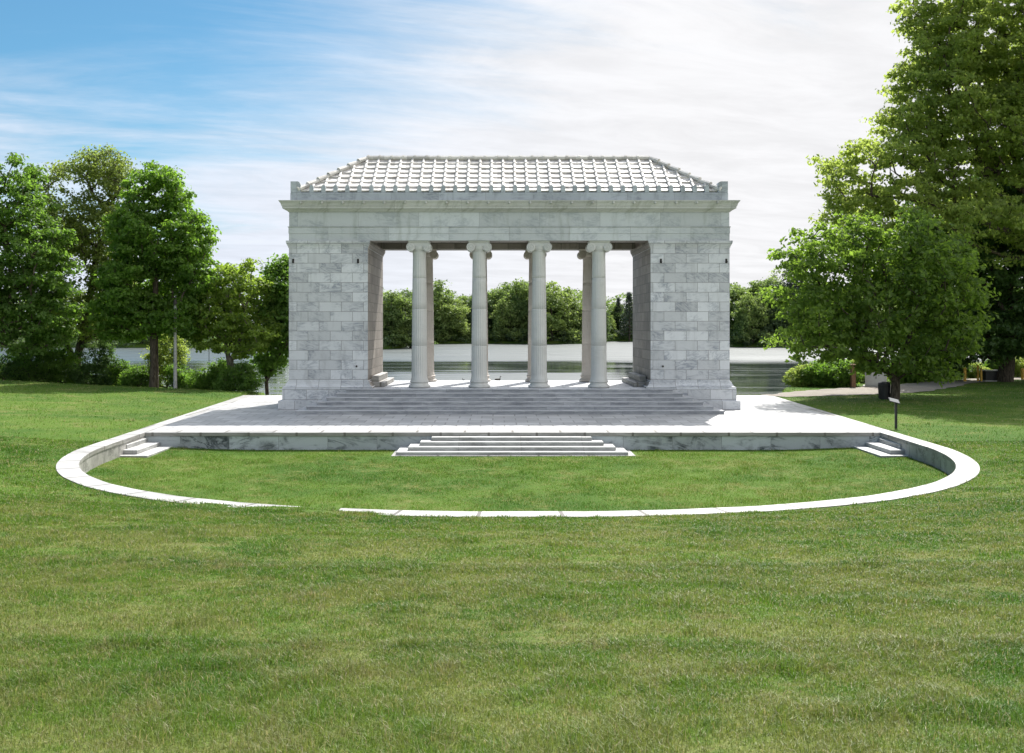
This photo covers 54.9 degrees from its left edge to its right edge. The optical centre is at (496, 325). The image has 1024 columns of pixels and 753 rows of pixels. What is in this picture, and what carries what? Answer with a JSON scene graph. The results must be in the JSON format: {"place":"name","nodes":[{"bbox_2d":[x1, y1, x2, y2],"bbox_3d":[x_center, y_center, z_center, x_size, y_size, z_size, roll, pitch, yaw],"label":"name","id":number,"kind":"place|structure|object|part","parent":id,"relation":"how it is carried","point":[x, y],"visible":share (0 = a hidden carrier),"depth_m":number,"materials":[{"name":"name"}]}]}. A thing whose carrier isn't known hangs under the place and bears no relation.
{"place":"outdoors","nodes":[
{"label":"outdoors","id":0,"kind":"place"},
{"bbox_2d":[0,341,1019,394],"bbox_3d":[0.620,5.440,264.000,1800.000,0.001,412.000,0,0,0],"label":"lake","id":1,"kind":"structure","parent":0,"point":[757,370],"depth_m":143.99,"materials":[{"name":"grey liquid"}]},
{"bbox_2d":[0,0,1020,325],"label":"sky","id":2,"kind":"structure","parent":0,"point":[250,99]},
{"bbox_2d":[0,327,1023,752],"bbox_3d":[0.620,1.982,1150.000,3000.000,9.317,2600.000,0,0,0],"label":"lawn","id":3,"kind":"structure","parent":0,"point":[128,407],"depth_m":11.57,"materials":[{"name":"green plant"}]},
{"bbox_2d":[0,354,31,380],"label":"shrub","id":4,"kind":"object","parent":3,"relation":"on","point":[4,369],"visible":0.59,"depth_m":67.97,"materials":[{"name":"green plant"}]},
{"bbox_2d":[5,341,67,382],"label":"shrub","id":5,"kind":"object","parent":3,"relation":"on","point":[33,374],"visible":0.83,"depth_m":67.59,"materials":[{"name":"green plant"}]},
{"bbox_2d":[0,152,88,360],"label":"broadleaf tree","id":6,"kind":"object","parent":3,"relation":"on","point":[25,280],"visible":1,"depth_m":63.97,"materials":[{"name":"green plant"}]},
{"bbox_2d":[36,346,84,383],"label":"shrub","id":7,"kind":"object","parent":3,"relation":"on","point":[64,354],"visible":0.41,"depth_m":69.09,"materials":[{"name":"green plant"}]},
{"bbox_2d":[26,142,144,363],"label":"broadleaf tree","id":8,"kind":"object","parent":3,"relation":"on","point":[111,177],"visible":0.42,"depth_m":69.74,"materials":[{"name":"green plant"}]},
{"bbox_2d":[66,340,125,385],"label":"shrub","id":9,"kind":"object","parent":3,"relation":"on","point":[88,376],"visible":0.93,"depth_m":67.95,"materials":[{"name":"green plant"}]},
{"bbox_2d":[99,360,132,385],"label":"shrub","id":10,"kind":"object","parent":3,"relation":"on","point":[114,372],"visible":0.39,"depth_m":68.42,"materials":[{"name":"green plant"}]},
{"bbox_2d":[114,362,149,386],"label":"shrub","id":11,"kind":"object","parent":3,"relation":"on","point":[136,376],"visible":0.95,"depth_m":67.13,"materials":[{"name":"green plant"}]},
{"bbox_2d":[126,325,158,343],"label":"shore tree","id":12,"kind":"object","parent":3,"relation":"on","point":[146,341],"visible":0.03,"depth_m":242.06,"materials":[{"name":"green plant"}]},
{"bbox_2d":[78,160,221,387],"bbox_3d":[-23.061,-3.356,65.941,8.832,15.577,7.646,0,0,-34],"label":"broadleaf tree","id":13,"kind":"object","parent":3,"relation":"on","point":[184,281],"visible":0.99,"depth_m":64.86,"materials":[{"name":"green plant"}]},
{"bbox_2d":[138,334,190,387],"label":"shrub","id":14,"kind":"object","parent":3,"relation":"on","point":[167,357],"visible":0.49,"depth_m":69.53,"materials":[{"name":"green plant"}]},
{"bbox_2d":[173,299,176,388],"bbox_3d":[-21.079,1.326,64.500,0.260,6.060,0.253,0,0,0],"label":"lamp post","id":15,"kind":"object","parent":3,"relation":"on","point":[175,359],"visible":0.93,"depth_m":64.41,"materials":[{"name":"metal"}]},
{"bbox_2d":[163,338,226,390],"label":"shrub","id":16,"kind":"object","parent":3,"relation":"on","point":[187,379],"visible":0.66,"depth_m":67.09,"materials":[{"name":"green plant"}]},
{"bbox_2d":[186,257,285,375],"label":"broadleaf tree","id":17,"kind":"object","parent":3,"relation":"on","point":[225,302],"visible":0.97,"depth_m":65.72,"materials":[{"name":"green plant"}]},
{"bbox_2d":[211,360,265,394],"bbox_3d":[-17.087,3.448,65.101,3.828,2.349,2.402,0,0,0],"label":"shrub","id":18,"kind":"object","parent":3,"relation":"on","point":[242,377],"visible":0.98,"depth_m":64.61,"materials":[{"name":"green plant"}]},
{"bbox_2d":[246,252,288,394],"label":"broadleaf tree","id":19,"kind":"object","parent":3,"relation":"on","point":[271,361],"visible":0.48,"depth_m":67.89,"materials":[{"name":"green plant"}]},
{"bbox_2d":[383,293,390,339],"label":"shore tree","id":20,"kind":"object","parent":3,"relation":"on","point":[384,297],"visible":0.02,"depth_m":233.20,"materials":[{"name":"green plant"}]},
{"bbox_2d":[383,305,409,343],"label":"shore tree","id":21,"kind":"object","parent":3,"relation":"on","point":[395,331],"visible":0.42,"depth_m":229.74,"materials":[{"name":"green plant"}]},
{"bbox_2d":[383,289,411,346],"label":"shore tree","id":22,"kind":"object","parent":3,"relation":"on","point":[393,300],"visible":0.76,"depth_m":229.23,"materials":[{"name":"green plant"}]},
{"bbox_2d":[396,289,437,347],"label":"shore tree","id":23,"kind":"object","parent":3,"relation":"on","point":[407,293],"visible":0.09,"depth_m":234.01,"materials":[{"name":"green plant"}]},
{"bbox_2d":[409,278,456,333],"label":"shore tree","id":24,"kind":"object","parent":3,"relation":"on","point":[438,291],"visible":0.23,"depth_m":289.21,"materials":[{"name":"green plant"}]},
{"bbox_2d":[0,325,886,347],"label":"undergrowth","id":25,"kind":"object","parent":3,"relation":"on","point":[466,341],"visible":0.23,"depth_m":246.52,"materials":[{"name":"green plant"}]},
{"bbox_2d":[434,294,463,340],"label":"shore tree","id":26,"kind":"object","parent":3,"relation":"on","point":[449,315],"visible":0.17,"depth_m":291.94,"materials":[{"name":"green plant"}]},
{"bbox_2d":[434,298,470,340],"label":"shore tree","id":27,"kind":"object","parent":3,"relation":"on","point":[457,313],"visible":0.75,"depth_m":288.58,"materials":[{"name":"green plant"}]},
{"bbox_2d":[451,294,471,337],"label":"shore tree","id":28,"kind":"object","parent":3,"relation":"on","point":[465,299],"visible":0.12,"depth_m":301.77,"materials":[{"name":"green plant"}]},
{"bbox_2d":[461,291,495,338],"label":"shore tree","id":29,"kind":"object","parent":3,"relation":"on","point":[490,320],"visible":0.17,"depth_m":298.40,"materials":[{"name":"green plant"}]},
{"bbox_2d":[487,287,505,333],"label":"shore tree","id":30,"kind":"object","parent":3,"relation":"on","point":[493,293],"visible":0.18,"depth_m":300.51,"materials":[{"name":"green plant"}]},
{"bbox_2d":[488,296,525,341],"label":"shore tree","id":31,"kind":"object","parent":3,"relation":"on","point":[502,315],"visible":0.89,"depth_m":290.86,"materials":[{"name":"green plant"}]},
{"bbox_2d":[488,282,527,335],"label":"shore tree","id":32,"kind":"object","parent":3,"relation":"on","point":[507,288],"visible":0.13,"depth_m":298.15,"materials":[{"name":"green plant"}]},
{"bbox_2d":[132,395,892,449],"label":"terrace","id":33,"kind":"structure","parent":3,"relation":"on","point":[263,422],"depth_m":40.45,"materials":[{"name":"stone"}]},
{"bbox_2d":[278,155,740,413],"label":"temple","id":34,"kind":"structure","parent":33,"relation":"on","point":[666,225],"depth_m":50.00,"materials":[{"name":"stone"}]},
{"bbox_2d":[8,282,1021,331],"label":"wood","id":35,"kind":"object","parent":3,"relation":"on","point":[608,301],"visible":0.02,"depth_m":305.42,"materials":[{"name":"green plant"}]},
{"bbox_2d":[56,432,979,517],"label":"curved wall","id":36,"kind":"structure","parent":3,"relation":"on","point":[957,467],"depth_m":25.90,"materials":[{"name":"stone"}]},
{"bbox_2d":[505,277,556,340],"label":"shore tree","id":37,"kind":"object","parent":3,"relation":"on","point":[517,288],"visible":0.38,"depth_m":291.45,"materials":[{"name":"green plant"}]},
{"bbox_2d":[516,280,581,340],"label":"shore tree","id":38,"kind":"object","parent":3,"relation":"on","point":[555,302],"visible":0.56,"depth_m":287.78,"materials":[{"name":"green plant"}]},
{"bbox_2d":[549,291,581,338],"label":"shore tree","id":39,"kind":"object","parent":3,"relation":"on","point":[554,311],"visible":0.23,"depth_m":293.13,"materials":[{"name":"green plant"}]},
{"bbox_2d":[572,303,581,339],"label":"shore tree","id":40,"kind":"object","parent":3,"relation":"on","point":[580,326],"visible":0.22,"depth_m":294.47,"materials":[{"name":"green plant"}]},
{"bbox_2d":[606,308,613,338],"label":"shore tree","id":41,"kind":"object","parent":3,"relation":"on","point":[608,328],"visible":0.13,"depth_m":318.02,"materials":[{"name":"green plant"}]},
{"bbox_2d":[606,315,616,338],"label":"shore tree","id":42,"kind":"object","parent":3,"relation":"on","point":[612,320],"visible":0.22,"depth_m":331.91,"materials":[{"name":"green plant"}]},
{"bbox_2d":[606,304,628,336],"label":"shore tree","id":43,"kind":"object","parent":3,"relation":"on","point":[614,314],"visible":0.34,"depth_m":342.01,"materials":[{"name":"green plant"}]},
{"bbox_2d":[613,297,622,335],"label":"conifer tree","id":44,"kind":"object","parent":3,"relation":"on","point":[618,302],"visible":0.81,"depth_m":341.95,"materials":[{"name":"green plant"}]},
{"bbox_2d":[615,292,632,341],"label":"conifer tree","id":45,"kind":"object","parent":3,"relation":"on","point":[629,300],"visible":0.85,"depth_m":327.01,"materials":[{"name":"green plant"}]},
{"bbox_2d":[618,306,632,337],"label":"shore tree","id":46,"kind":"object","parent":3,"relation":"on","point":[622,312],"visible":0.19,"depth_m":335.98,"materials":[{"name":"green plant"}]},
{"bbox_2d":[730,282,753,339],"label":"shore tree","id":47,"kind":"object","parent":3,"relation":"on","point":[737,290],"visible":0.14,"depth_m":255.36,"materials":[{"name":"green plant"}]},
{"bbox_2d":[730,291,775,343],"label":"shore tree","id":48,"kind":"object","parent":3,"relation":"on","point":[746,316],"visible":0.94,"depth_m":245.81,"materials":[{"name":"green plant"}]},
{"bbox_2d":[731,277,783,340],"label":"shore tree","id":49,"kind":"object","parent":3,"relation":"on","point":[753,288],"visible":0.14,"depth_m":252.07,"materials":[{"name":"green plant"}]},
{"bbox_2d":[765,268,787,327],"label":"shore tree","id":50,"kind":"object","parent":3,"relation":"on","point":[776,277],"visible":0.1,"depth_m":255.34,"materials":[{"name":"green plant"}]},
{"bbox_2d":[754,279,809,342],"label":"shore tree","id":51,"kind":"object","parent":3,"relation":"on","point":[776,323],"visible":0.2,"depth_m":247.67,"materials":[{"name":"green plant"}]},
{"bbox_2d":[773,256,812,328],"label":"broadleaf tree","id":52,"kind":"object","parent":3,"relation":"on","point":[789,284],"visible":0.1,"depth_m":251.93,"materials":[{"name":"green plant"}]},
{"bbox_2d":[782,363,819,386],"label":"shrub","id":53,"kind":"object","parent":3,"relation":"on","point":[791,380],"visible":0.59,"depth_m":67.50,"materials":[{"name":"green plant"}]},
{"bbox_2d":[796,357,863,386],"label":"shrub","id":54,"kind":"object","parent":3,"relation":"on","point":[835,374],"visible":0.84,"depth_m":66.72,"materials":[{"name":"green plant"}]},
{"bbox_2d":[850,364,855,387],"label":"wooden post","id":55,"kind":"object","parent":3,"relation":"on","point":[853,380],"visible":0.6,"depth_m":65.86,"materials":[{"name":"brown wood"}]},
{"bbox_2d":[827,292,885,334],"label":"shore tree","id":56,"kind":"object","parent":3,"relation":"on","point":[872,323],"visible":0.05,"depth_m":254.01,"materials":[{"name":"green plant"}]},
{"bbox_2d":[845,355,887,381],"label":"shrub","id":57,"kind":"object","parent":3,"relation":"on","point":[852,360],"visible":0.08,"depth_m":71.59,"materials":[{"name":"green plant"}]},
{"bbox_2d":[862,372,886,386],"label":"utility cabinet","id":58,"kind":"object","parent":3,"relation":"on","point":[871,380],"visible":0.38,"depth_m":66.56,"materials":[{"name":"paint"}]},
{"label":"door","id":59,"kind":"part","parent":58,"relation":"part of","materials":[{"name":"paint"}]},
{"bbox_2d":[751,200,1001,399],"bbox_3d":[21.162,-1.332,55.701,13.822,11.403,8.183,0,0,0],"label":"broadleaf tree","id":60,"kind":"object","parent":3,"relation":"on","point":[919,289],"visible":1,"depth_m":54.22,"materials":[{"name":"green plant"}]},
{"bbox_2d":[878,381,889,398],"bbox_3d":[21.980,3.717,55.900,0.666,1.035,0.667,0,0,0],"label":"litter bin","id":61,"kind":"object","parent":3,"relation":"on","point":[883,389],"visible":0.94,"depth_m":55.65,"materials":[{"name":"paint"}]},
{"bbox_2d":[877,305,908,330],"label":"shore tree","id":62,"kind":"object","parent":3,"relation":"on","point":[885,321],"visible":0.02,"depth_m":252.74,"materials":[{"name":"green plant"}]},
{"bbox_2d":[888,397,899,427],"bbox_3d":[16.373,3.709,40.600,0.467,1.474,0.291,0,0,0],"label":"information sign","id":63,"kind":"object","parent":3,"relation":"on","point":[895,401],"visible":0.86,"depth_m":40.56,"materials":[{"name":"metal"}]},
{"bbox_2d":[888,353,926,382],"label":"shrub","id":64,"kind":"object","parent":3,"relation":"on","point":[905,379],"visible":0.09,"depth_m":70.93,"materials":[{"name":"green plant"}]},
{"bbox_2d":[805,0,1023,269],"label":"broadleaf tree","id":65,"kind":"object","parent":3,"relation":"on","point":[995,66],"visible":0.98,"depth_m":64.21,"materials":[{"name":"green plant"}]},
{"bbox_2d":[921,351,975,379],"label":"shrub","id":66,"kind":"object","parent":3,"relation":"on","point":[968,368],"visible":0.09,"depth_m":73.31,"materials":[{"name":"green plant"}]},
{"bbox_2d":[879,168,1023,381],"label":"broadleaf tree","id":67,"kind":"object","parent":3,"relation":"on","point":[1003,341],"visible":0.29,"depth_m":68.23,"materials":[{"name":"green plant"}]},
{"bbox_2d":[960,362,992,377],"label":"shrub","id":68,"kind":"object","parent":3,"relation":"on","point":[973,374],"visible":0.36,"depth_m":75.36,"materials":[{"name":"green plant"}]},
{"bbox_2d":[979,370,997,381],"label":"utility box","id":69,"kind":"object","parent":3,"relation":"on","point":[989,375],"visible":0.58,"depth_m":71.05,"materials":[{"name":"paint"}]},
{"bbox_2d":[983,359,999,369],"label":"shrub","id":70,"kind":"object","parent":3,"relation":"on","point":[995,367],"visible":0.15,"depth_m":76.64,"materials":[{"name":"green plant"}]},
{"bbox_2d":[1014,357,1023,376],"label":"shrub","id":71,"kind":"object","parent":3,"relation":"on","point":[1018,368],"visible":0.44,"depth_m":76.09,"materials":[{"name":"green plant"}]},
{"bbox_2d":[1020,368,1023,379],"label":"bollard","id":72,"kind":"object","parent":3,"relation":"on","point":[1022,373],"visible":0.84,"depth_m":72.41,"materials":[{"name":"yellow paint"}]},
{"bbox_2d":[88,448,947,510],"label":"lawn","id":73,"kind":"structure","parent":0,"point":[466,505],"depth_m":31.48,"materials":[{"name":"green plant"}]},
{"bbox_2d":[120,438,172,457],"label":"stone steps","id":74,"kind":"structure","parent":73,"relation":"on","point":[142,448],"depth_m":37.29,"materials":[{"name":"stone"}]},
{"bbox_2d":[391,436,634,456],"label":"stone steps","id":75,"kind":"structure","parent":73,"relation":"on","point":[494,446],"depth_m":37.86,"materials":[{"name":"stone"}]},
{"bbox_2d":[853,438,907,457],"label":"stone steps","id":76,"kind":"structure","parent":73,"relation":"on","point":[882,448],"depth_m":37.29,"materials":[{"name":"stone"}]},
{"bbox_2d":[762,377,1020,396],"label":"path","id":77,"kind":"structure","parent":0,"point":[919,387],"depth_m":63.26,"materials":[{"name":"beige concrete"}]},
{"bbox_2d":[963,368,966,381],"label":"bollard","id":78,"kind":"object","parent":77,"relation":"on","point":[964,372],"visible":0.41,"depth_m":70.93,"materials":[{"name":"yellow paint"}]},
{"bbox_2d":[977,365,978,380],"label":"bollard","id":79,"kind":"object","parent":77,"relation":"on","point":[977,372],"visible":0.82,"depth_m":71.14,"materials":[{"name":"yellow paint"}]}
]}

